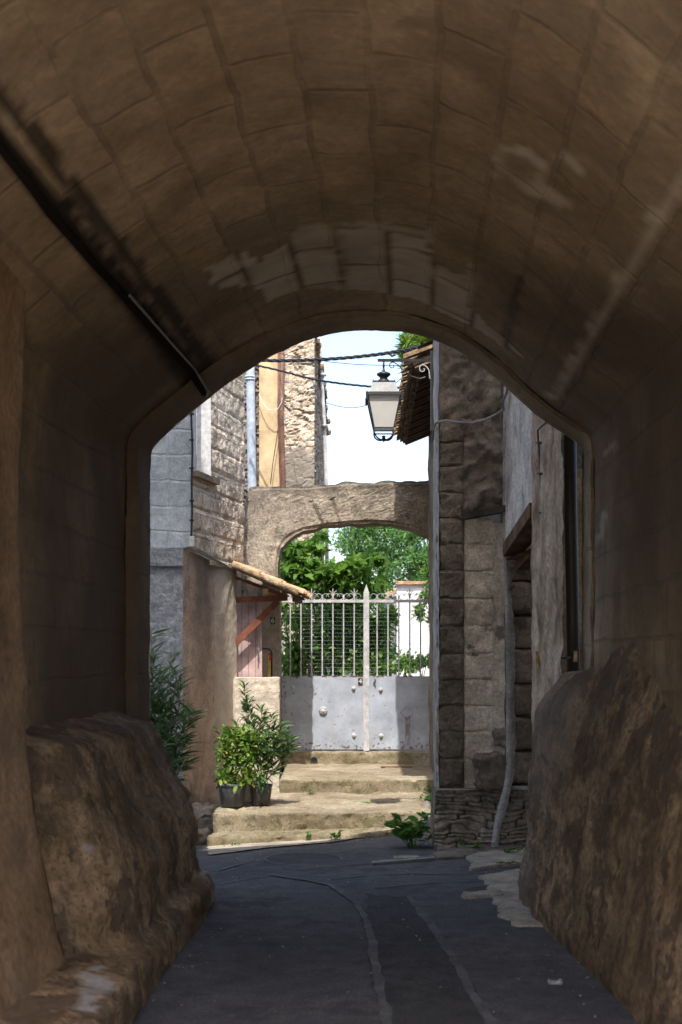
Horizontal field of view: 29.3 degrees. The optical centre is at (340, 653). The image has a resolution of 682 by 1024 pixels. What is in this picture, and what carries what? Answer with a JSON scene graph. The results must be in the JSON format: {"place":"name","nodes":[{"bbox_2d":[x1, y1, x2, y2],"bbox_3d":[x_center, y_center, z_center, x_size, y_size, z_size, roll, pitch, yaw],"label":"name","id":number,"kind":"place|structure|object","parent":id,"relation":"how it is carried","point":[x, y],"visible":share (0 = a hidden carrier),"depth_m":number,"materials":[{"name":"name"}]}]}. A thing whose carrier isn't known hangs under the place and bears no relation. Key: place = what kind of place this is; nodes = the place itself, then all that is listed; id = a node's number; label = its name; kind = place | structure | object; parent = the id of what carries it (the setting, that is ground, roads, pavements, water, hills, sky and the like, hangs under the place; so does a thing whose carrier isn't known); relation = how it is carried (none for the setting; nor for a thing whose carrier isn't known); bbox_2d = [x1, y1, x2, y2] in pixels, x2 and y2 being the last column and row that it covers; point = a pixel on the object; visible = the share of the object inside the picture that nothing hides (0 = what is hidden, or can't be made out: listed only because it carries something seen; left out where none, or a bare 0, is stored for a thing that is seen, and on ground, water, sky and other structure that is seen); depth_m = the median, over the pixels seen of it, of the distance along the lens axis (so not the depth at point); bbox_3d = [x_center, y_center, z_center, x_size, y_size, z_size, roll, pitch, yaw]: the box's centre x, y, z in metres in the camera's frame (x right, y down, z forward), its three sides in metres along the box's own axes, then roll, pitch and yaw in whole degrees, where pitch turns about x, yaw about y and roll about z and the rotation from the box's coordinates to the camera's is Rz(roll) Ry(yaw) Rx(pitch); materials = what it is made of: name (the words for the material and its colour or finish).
{"place":"outdoors","nodes":[
{"label":"outdoors","id":0,"kind":"place"},
{"bbox_2d":[281,331,428,652],"label":"sky","id":1,"kind":"structure","parent":0,"point":[353,453],"materials":[{"name":"white"}]},
{"bbox_2d":[134,665,638,1023],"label":"road","id":2,"kind":"structure","parent":0,"point":[298,977],"depth_m":7.04,"materials":[{"name":"grey asphalt"}]},
{"bbox_2d":[150,623,207,780],"bbox_3d":[-1.565,0.753,11.756,0.737,2.058,0.715,0,0,33],"label":"shaded oleander","id":3,"kind":"object","parent":2,"relation":"on","point":[164,730],"visible":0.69,"depth_m":11.73,"materials":[{"name":"plant"}]},
{"bbox_2d":[150,373,245,804],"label":"grey corner house","id":4,"kind":"structure","parent":2,"relation":"on","point":[193,596],"depth_m":14.07,"materials":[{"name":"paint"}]},
{"bbox_2d":[151,413,232,569],"bbox_3d":[-1.429,-1.935,14.025,0.475,1.980,1.636,0,0,29],"label":"corner cable","id":5,"kind":"object","parent":4,"relation":"attached to","point":[191,541],"visible":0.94,"depth_m":13.51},
{"bbox_2d":[193,398,219,484],"bbox_3d":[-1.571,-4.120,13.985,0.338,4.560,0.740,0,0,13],"label":"window","id":6,"kind":"structure","parent":4,"relation":"in","point":[203,472],"depth_m":14.20,"materials":[{"name":"stone"}]},
{"bbox_2d":[237,602,261,676],"bbox_3d":[-1.078,0.437,15.141,0.328,2.126,0.118,0,0,0],"label":"plank door","id":7,"kind":"structure","parent":4,"relation":"attached to","point":[249,655],"depth_m":15.15,"materials":[{"name":"pink paint"}]},
{"bbox_2d":[232,561,311,645],"bbox_3d":[-0.793,-0.571,15.172,0.896,0.976,0.977,0,0,0],"label":"tiled awning","id":8,"kind":"object","parent":4,"relation":"attached to","point":[296,592],"visible":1,"depth_m":14.89,"materials":[{"name":"beige wood"}]},
{"bbox_2d":[256,365,398,388],"bbox_3d":[-0.238,-3.596,16.878,2.782,0.727,0.084,0,0,41],"label":"overhead cable","id":9,"kind":"object","parent":4,"relation":"attached to","point":[320,380],"visible":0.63,"depth_m":16.94,"materials":[{"name":"black rubber"}]},
{"bbox_2d":[262,345,419,362],"bbox_3d":[-0.047,-3.808,16.533,3.331,0.336,0.129,0,0,42],"label":"overhead cable","id":10,"kind":"object","parent":4,"relation":"attached to","point":[347,357],"visible":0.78,"depth_m":16.42,"materials":[{"name":"black rubber"}]},
{"bbox_2d":[192,802,219,845],"bbox_3d":[-1.482,1.781,12.782,0.651,0.559,1.424,0,0,0],"label":"rock footing","id":11,"kind":"object","parent":2,"relation":"on","point":[203,812],"visible":0.12,"depth_m":12.57,"materials":[{"name":"grey stone"}]},
{"bbox_2d":[213,571,259,778],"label":"porch wall","id":12,"kind":"structure","parent":2,"relation":"on","point":[253,590],"depth_m":15.72,"materials":[{"name":"beige paint"}]},
{"bbox_2d":[233,677,279,790],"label":"wall","id":13,"kind":"structure","parent":2,"relation":"on","point":[265,691],"depth_m":14.90,"materials":[{"name":"beige paint"}]},
{"bbox_2d":[262,648,272,676],"bbox_3d":[-0.905,0.226,15.385,0.202,0.573,0.088,0,0,0],"label":"folding chair","id":14,"kind":"object","parent":13,"relation":"on","point":[270,664],"visible":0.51,"depth_m":15.38,"materials":[{"name":"metal"}]},
{"bbox_2d":[216,875,320,883],"bbox_3d":[-0.493,1.605,9.262,0.864,0.024,0.553,0,0,0],"label":"road seam","id":15,"kind":"object","parent":2,"relation":"on","point":[265,875],"visible":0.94,"depth_m":9.24,"materials":[{"name":"grey asphalt"}]},
{"bbox_2d":[262,582,281,777],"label":"gate pillar","id":16,"kind":"structure","parent":2,"relation":"on","point":[271,636],"depth_m":15.60,"materials":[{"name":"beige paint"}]},
{"bbox_2d":[270,617,274,623],"bbox_3d":[-0.815,-0.387,15.574,0.060,0.084,0.016,0,0,0],"label":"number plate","id":17,"kind":"object","parent":16,"relation":"attached to","point":[272,620],"visible":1,"depth_m":15.57,"materials":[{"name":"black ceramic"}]},
{"bbox_2d":[241,480,428,596],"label":"stone arch","id":18,"kind":"structure","parent":16,"relation":"attached to","point":[278,520],"depth_m":15.72,"materials":[{"name":"beige stone"}]},
{"bbox_2d":[281,585,428,750],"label":"garden gate","id":19,"kind":"structure","parent":18,"relation":"attached to","point":[349,712],"depth_m":16.04,"materials":[{"name":"grey metal"}]},
{"bbox_2d":[358,678,362,684],"bbox_3d":[0.237,0.347,16.029,0.056,0.080,0.010,0,0,0],"label":"number plate","id":20,"kind":"object","parent":19,"relation":"attached to","point":[360,681],"visible":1,"depth_m":16.03,"materials":[{"name":"ceramic"}]},
{"bbox_2d":[218,850,345,869],"bbox_3d":[-0.526,1.656,10.511,0.254,0.026,1.478,0,0,42],"label":"road seam","id":21,"kind":"object","parent":2,"relation":"on","point":[254,860],"visible":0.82,"depth_m":10.20,"materials":[{"name":"grey asphalt"}]},
{"bbox_2d":[207,836,365,854],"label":"road edge dust","id":22,"kind":"object","parent":2,"relation":"on","point":[224,848],"visible":0.51,"depth_m":11.65,"materials":[{"name":"concrete"}]},
{"bbox_2d":[329,830,342,839],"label":"weed","id":23,"kind":"object","parent":22,"relation":"on","point":[335,835],"visible":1,"depth_m":11.80,"materials":[{"name":"green plant"}]},
{"bbox_2d":[264,852,342,864],"bbox_3d":[-0.300,1.653,10.478,0.636,0.012,0.636,0,0,0],"label":"road patch","id":24,"kind":"object","parent":2,"relation":"on","point":[292,858],"visible":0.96,"depth_m":10.53,"materials":[{"name":"grey asphalt"}]},
{"bbox_2d":[207,749,433,846],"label":"garden steps","id":25,"kind":"structure","parent":2,"relation":"on","point":[344,784],"depth_m":13.34,"materials":[{"name":"beige stone"}]},
{"bbox_2d":[213,719,266,806],"bbox_3d":[-0.986,1.068,12.705,0.544,0.854,0.494,0,0,0],"label":"potted shrub","id":26,"kind":"object","parent":25,"relation":"on","point":[232,792],"visible":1,"depth_m":12.68,"materials":[{"name":"green plant"}]},
{"bbox_2d":[236,742,256,802],"bbox_3d":[-0.953,1.158,13.151,0.280,0.675,0.246,0,0,-22],"label":"potted sapling","id":27,"kind":"object","parent":25,"relation":"on","point":[247,797],"visible":0.04,"depth_m":13.05,"materials":[{"name":"grey plastic"}]},
{"bbox_2d":[225,679,301,805],"bbox_3d":[-0.744,0.872,12.848,0.632,1.247,0.629,0,0,-31],"label":"potted oleander","id":28,"kind":"object","parent":25,"relation":"on","point":[260,792],"visible":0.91,"depth_m":12.80,"materials":[{"name":"plant"}]},
{"bbox_2d":[268,874,392,1023],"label":"road seam","id":29,"kind":"object","parent":2,"relation":"on","point":[385,1014],"visible":1,"depth_m":6.73,"materials":[{"name":"grey asphalt"}]},
{"bbox_2d":[0,0,681,1023],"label":"vaulted passage","id":30,"kind":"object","parent":2,"relation":"on","point":[232,190],"visible":0.99,"depth_m":6.09,"materials":[{"name":"stone"}]},
{"bbox_2d":[0,135,206,395],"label":"cable bundle","id":31,"kind":"object","parent":30,"relation":"attached to","point":[34,190],"visible":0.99,"depth_m":5.78,"materials":[{"name":"black rubber"}]},
{"bbox_2d":[129,294,208,396],"bbox_3d":[-0.993,-1.745,7.527,0.079,0.167,1.947,0,0,6],"label":"conduit","id":32,"kind":"object","parent":30,"relation":"attached to","point":[162,333],"visible":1,"depth_m":7.54,"materials":[{"name":"grey metal"}]},
{"bbox_2d":[152,837,595,1016],"bbox_3d":[0.221,1.659,8.790,2.653,0.165,6.277,0,0,0],"label":"grit and litter","id":33,"kind":"object","parent":2,"relation":"on","point":[364,926],"visible":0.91,"depth_m":7.56,"materials":[{"name":"concrete"}]},
{"bbox_2d":[330,872,470,878],"bbox_3d":[0.433,1.599,9.448,1.075,0.008,0.147,0,0,-13],"label":"road seam","id":34,"kind":"object","parent":2,"relation":"on","point":[384,873],"visible":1,"depth_m":9.39,"materials":[{"name":"grey asphalt"}]},
{"bbox_2d":[372,856,434,864],"bbox_3d":[0.489,1.615,10.173,0.595,0.021,0.102,0,0,-26],"label":"drain grate","id":35,"kind":"object","parent":2,"relation":"on","point":[401,860],"visible":1,"depth_m":10.15,"materials":[{"name":"metal"}]},
{"bbox_2d":[394,855,419,858],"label":"kerb","id":36,"kind":"structure","parent":2,"relation":"on","point":[407,856],"depth_m":10.31,"materials":[{"name":"concrete"}]},
{"bbox_2d":[384,811,433,847],"bbox_3d":[0.587,1.493,11.037,0.456,0.312,0.345,0,0,0],"label":"leafy weed","id":37,"kind":"object","parent":2,"relation":"on","point":[406,831],"visible":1,"depth_m":11.00,"materials":[{"name":"green plant"}]},
{"bbox_2d":[393,340,433,771],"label":"eaved house","id":38,"kind":"structure","parent":2,"relation":"on","point":[412,424],"depth_m":14.57,"materials":[{"name":"ceramic"}]},
{"bbox_2d":[359,893,484,1023],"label":"asphalt patch","id":39,"kind":"object","parent":2,"relation":"on","point":[416,973],"visible":1,"depth_m":6.54,"materials":[{"name":"grey asphalt"}]},
{"bbox_2d":[418,801,430,838],"bbox_3d":[0.869,1.725,12.205,0.412,0.596,1.443,0,0,0],"label":"rock footing","id":40,"kind":"object","parent":2,"relation":"on","point":[426,803],"visible":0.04,"depth_m":12.12,"materials":[{"name":"grey stone"}]},
{"bbox_2d":[419,794,430,801],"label":"weed","id":41,"kind":"object","parent":40,"relation":"on","point":[426,798],"visible":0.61,"depth_m":12.74,"materials":[{"name":"green plant"}]},
{"bbox_2d":[375,879,481,887],"bbox_3d":[0.602,1.592,9.042,0.814,0.007,0.073,0,0,-20],"label":"road seam","id":42,"kind":"object","parent":2,"relation":"on","point":[417,883],"visible":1,"depth_m":9.03,"materials":[{"name":"grey asphalt"}]},
{"bbox_2d":[406,895,498,1023],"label":"road seam","id":43,"kind":"object","parent":2,"relation":"on","point":[483,1010],"visible":1,"depth_m":6.66,"materials":[{"name":"grey asphalt"}]},
{"bbox_2d":[463,885,488,891],"bbox_3d":[0.969,1.592,8.813,0.405,0.004,0.240,0,0,-19],"label":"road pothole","id":44,"kind":"object","parent":2,"relation":"on","point":[478,888],"visible":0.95,"depth_m":8.79,"materials":[{"name":"grey asphalt"}]},
{"bbox_2d":[461,889,503,898],"bbox_3d":[0.930,1.601,8.594,0.327,0.056,0.190,0,0,-18],"label":"stone","id":45,"kind":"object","parent":2,"relation":"on","point":[478,894],"depth_m":8.54,"materials":[{"name":"stone"}]},
{"bbox_2d":[429,340,581,849],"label":"dark stone pillar","id":46,"kind":"structure","parent":2,"relation":"on","point":[469,728],"depth_m":11.02,"materials":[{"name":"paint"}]},
{"bbox_2d":[365,350,432,441],"bbox_3d":[0.492,-2.171,11.050,0.569,0.777,0.308,0,0,0],"label":"street lantern","id":47,"kind":"object","parent":46,"relation":"attached to","point":[384,396],"visible":1,"depth_m":10.95,"materials":[{"name":"glass"}]},
{"bbox_2d":[432,388,507,440],"bbox_3d":[1.049,-2.036,10.917,0.895,0.397,0.296,0,0,39],"label":"wall cable","id":48,"kind":"object","parent":46,"relation":"attached to","point":[477,421],"depth_m":10.86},
{"bbox_2d":[491,386,581,846],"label":"rough lane wall","id":49,"kind":"structure","parent":2,"relation":"on","point":[533,548],"depth_m":10.14,"materials":[{"name":"paint"}]},
{"bbox_2d":[504,557,531,786],"bbox_3d":[1.631,0.403,11.300,0.533,2.621,0.242,0,0,0],"label":"blocked doorway","id":50,"kind":"structure","parent":49,"relation":"in","point":[520,591],"depth_m":11.20,"materials":[{"name":"grey stone"}]},
{"bbox_2d":[535,651,538,665],"bbox_3d":[1.454,0.042,9.700,0.024,0.110,0.040,0,0,0],"label":"wood peg","id":51,"kind":"object","parent":49,"relation":"attached to","point":[536,658],"visible":1,"depth_m":9.68,"materials":[{"name":"brown wood"}]},
{"bbox_2d":[536,422,546,513],"bbox_3d":[1.474,-1.332,9.540,0.054,0.700,0.285,0,0,-3],"label":"iron rod","id":52,"kind":"object","parent":49,"relation":"attached to","point":[538,443],"visible":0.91,"depth_m":9.65,"materials":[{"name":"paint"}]},
{"bbox_2d":[561,435,579,671],"bbox_3d":[1.605,-0.517,9.120,0.144,2.615,0.120,0,0,0],"label":"black downpipe","id":53,"kind":"object","parent":49,"relation":"attached to","point":[571,540],"visible":0.63,"depth_m":9.08,"materials":[{"name":"metal"}]},
{"bbox_2d":[573,651,576,661],"bbox_3d":[1.620,0.023,9.035,0.023,0.076,0.031,0,0,0],"label":"wood peg","id":54,"kind":"object","parent":49,"relation":"attached to","point":[574,656],"visible":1,"depth_m":9.02,"materials":[{"name":"brown wood"}]},
{"bbox_2d":[547,978,562,984],"bbox_3d":[1.034,1.586,6.302,0.074,0.034,0.045,0,0,0],"label":"stone","id":55,"kind":"object","parent":2,"relation":"on","point":[559,981],"visible":1,"depth_m":6.28,"materials":[{"name":"stone"}]},
{"bbox_2d":[432,845,522,859],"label":"pavement","id":56,"kind":"structure","parent":0,"point":[461,852],"depth_m":10.58,"materials":[{"name":"grey concrete"}]},
{"bbox_2d":[457,840,494,847],"bbox_3d":[1.100,1.572,10.682,0.333,0.064,0.129,0,0,18],"label":"weed","id":57,"kind":"object","parent":56,"relation":"on","point":[476,845],"visible":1,"depth_m":10.69,"materials":[{"name":"green plant"}]},
{"bbox_2d":[466,848,524,870],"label":"pavement","id":58,"kind":"structure","parent":0,"point":[481,860],"depth_m":10.11,"materials":[{"name":"concrete"}]},
{"bbox_2d":[496,861,520,863],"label":"weed","id":59,"kind":"object","parent":58,"relation":"on","point":[508,862],"visible":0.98,"depth_m":9.73,"materials":[{"name":"green plant"}]},
{"bbox_2d":[503,847,522,852],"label":"weed","id":60,"kind":"object","parent":58,"relation":"on","point":[508,850],"visible":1,"depth_m":10.45,"materials":[{"name":"green plant"}]},
{"bbox_2d":[478,868,542,926],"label":"pavement","id":61,"kind":"structure","parent":0,"point":[513,910],"depth_m":8.40,"materials":[{"name":"concrete"}]},
{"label":"garden ground","id":62,"kind":"structure","parent":0,"visible":0},
{"bbox_2d":[242,337,330,675],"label":"ochre building","id":63,"kind":"structure","parent":62,"relation":"on","point":[299,420],"depth_m":18.48,"materials":[{"name":"paint"}]},
{"bbox_2d":[259,395,282,410],"bbox_3d":[-0.993,-3.526,18.355,0.355,0.252,0.022,0,0,13],"label":"hanging cable","id":64,"kind":"object","parent":63,"relation":"attached to","point":[269,409],"visible":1,"depth_m":18.35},
{"bbox_2d":[270,429,277,483],"bbox_3d":[-0.935,-2.815,18.400,0.127,0.872,0.012,0,0,0],"label":"hanging cable","id":65,"kind":"object","parent":63,"relation":"attached to","point":[273,456],"visible":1,"depth_m":18.40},
{"bbox_2d":[278,353,401,365],"bbox_3d":[-0.196,-3.847,16.989,0.380,0.663,2.755,0,0,-37],"label":"overhead cable","id":66,"kind":"object","parent":63,"relation":"attached to","point":[344,363],"visible":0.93,"depth_m":16.53,"materials":[{"name":"black rubber"}]},
{"bbox_2d":[325,379,400,407],"bbox_3d":[0.221,-3.479,17.619,0.205,0.448,3.478,0,0,-18],"label":"overhead cable","id":67,"kind":"object","parent":63,"relation":"attached to","point":[352,407],"visible":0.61,"depth_m":17.67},
{"bbox_2d":[279,528,393,675],"bbox_3d":[-0.122,-0.249,17.238,1.650,2.999,1.214,0,0,0],"label":"fig tree","id":68,"kind":"object","parent":62,"relation":"on","point":[298,565],"visible":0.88,"depth_m":17.02,"materials":[{"name":"green plant"}]},
{"bbox_2d":[281,589,400,675],"bbox_3d":[-0.052,0.209,16.917,1.732,2.092,1.128,0,0,18],"label":"climbing shrub","id":69,"kind":"object","parent":62,"relation":"on","point":[338,637],"visible":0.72,"depth_m":16.78,"materials":[{"name":"green plant"}]},
{"bbox_2d":[324,526,428,675],"bbox_3d":[1.109,-1.185,29.993,4.747,5.034,4.716,0,0,0],"label":"broadleaf tree","id":70,"kind":"object","parent":62,"relation":"on","point":[411,554],"visible":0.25,"depth_m":29.14,"materials":[{"name":"leaf"},{"name":"bark"}]},
{"bbox_2d":[383,581,428,675],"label":"white outbuilding","id":71,"kind":"structure","parent":62,"relation":"on","point":[404,587],"depth_m":22.00,"materials":[{"name":"paint"}]},
{"bbox_2d":[393,648,427,675],"bbox_3d":[1.010,0.587,18.557,0.672,1.312,0.572,0,0,-40],"label":"garden shrub","id":72,"kind":"object","parent":62,"relation":"on","point":[424,661],"visible":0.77,"depth_m":18.45,"materials":[{"name":"green plant"}]},
{"bbox_2d":[390,332,431,374],"bbox_3d":[1.125,-1.658,16.991,0.945,5.918,1.039,0,0,18],"label":"pine tree","id":73,"kind":"object","parent":62,"relation":"on","point":[406,340],"visible":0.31,"depth_m":16.75,"materials":[{"name":"green plant"}]},
{"bbox_2d":[411,552,428,624],"bbox_3d":[1.269,-0.101,18.014,0.635,2.686,0.703,0,0,0],"label":"hanging vine","id":74,"kind":"object","parent":62,"relation":"on","point":[425,573],"visible":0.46,"depth_m":17.96,"materials":[{"name":"green plant"}]}
]}

